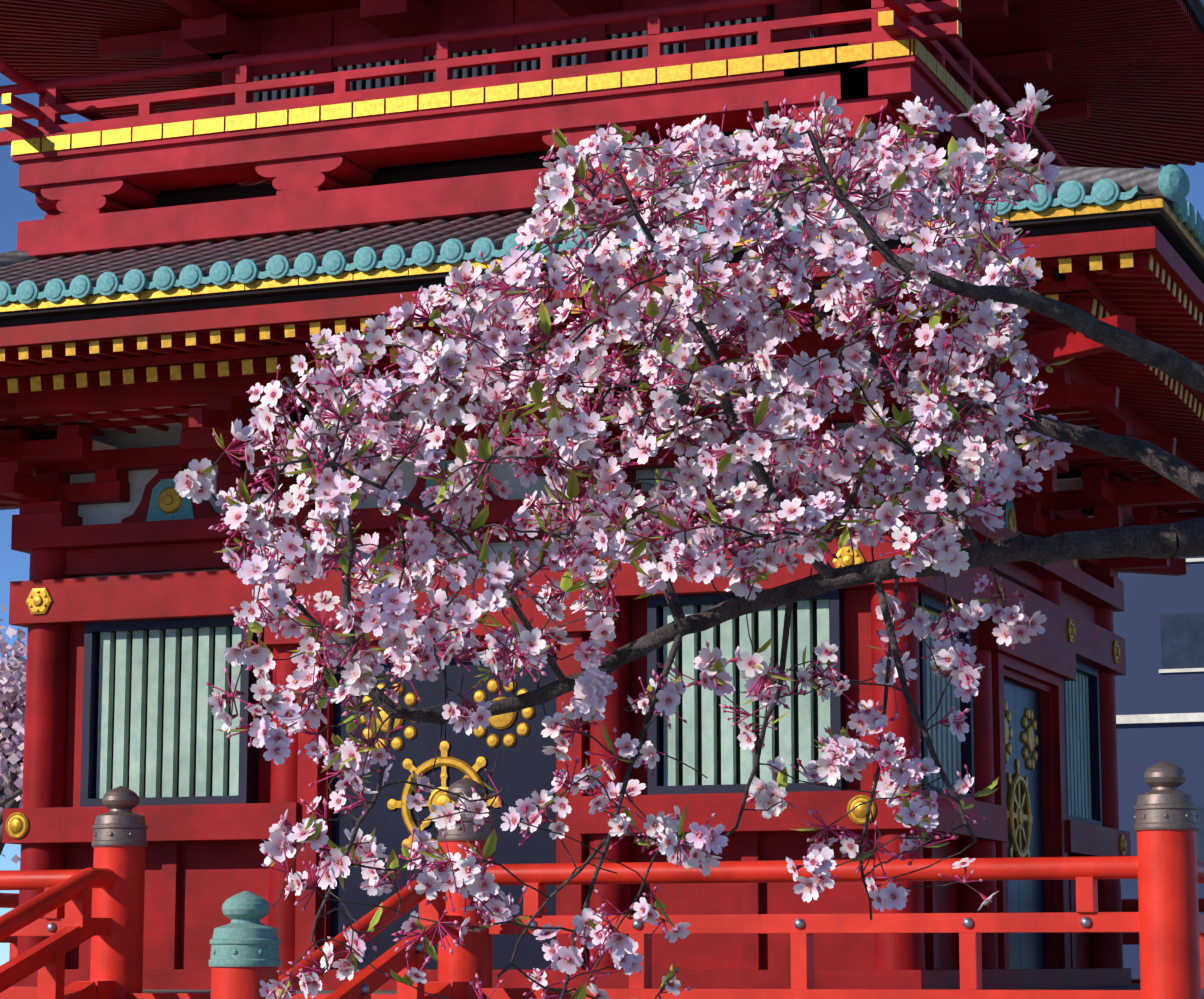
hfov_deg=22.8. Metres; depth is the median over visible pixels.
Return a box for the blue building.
[1113,556,1203,978]
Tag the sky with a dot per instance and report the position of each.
(17, 204)
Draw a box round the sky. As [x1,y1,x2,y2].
[0,73,1203,965]
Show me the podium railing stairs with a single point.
(1160, 919)
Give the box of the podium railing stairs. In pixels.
[0,761,1203,998]
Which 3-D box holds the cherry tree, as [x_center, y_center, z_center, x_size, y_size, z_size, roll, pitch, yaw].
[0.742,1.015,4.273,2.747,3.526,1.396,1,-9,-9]
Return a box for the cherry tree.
[173,83,1203,998]
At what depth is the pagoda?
32.90 m
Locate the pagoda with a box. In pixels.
[0,0,1203,990]
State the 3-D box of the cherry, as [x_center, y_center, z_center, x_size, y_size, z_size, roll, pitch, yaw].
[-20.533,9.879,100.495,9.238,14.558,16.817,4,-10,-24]
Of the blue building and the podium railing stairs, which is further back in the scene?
the blue building

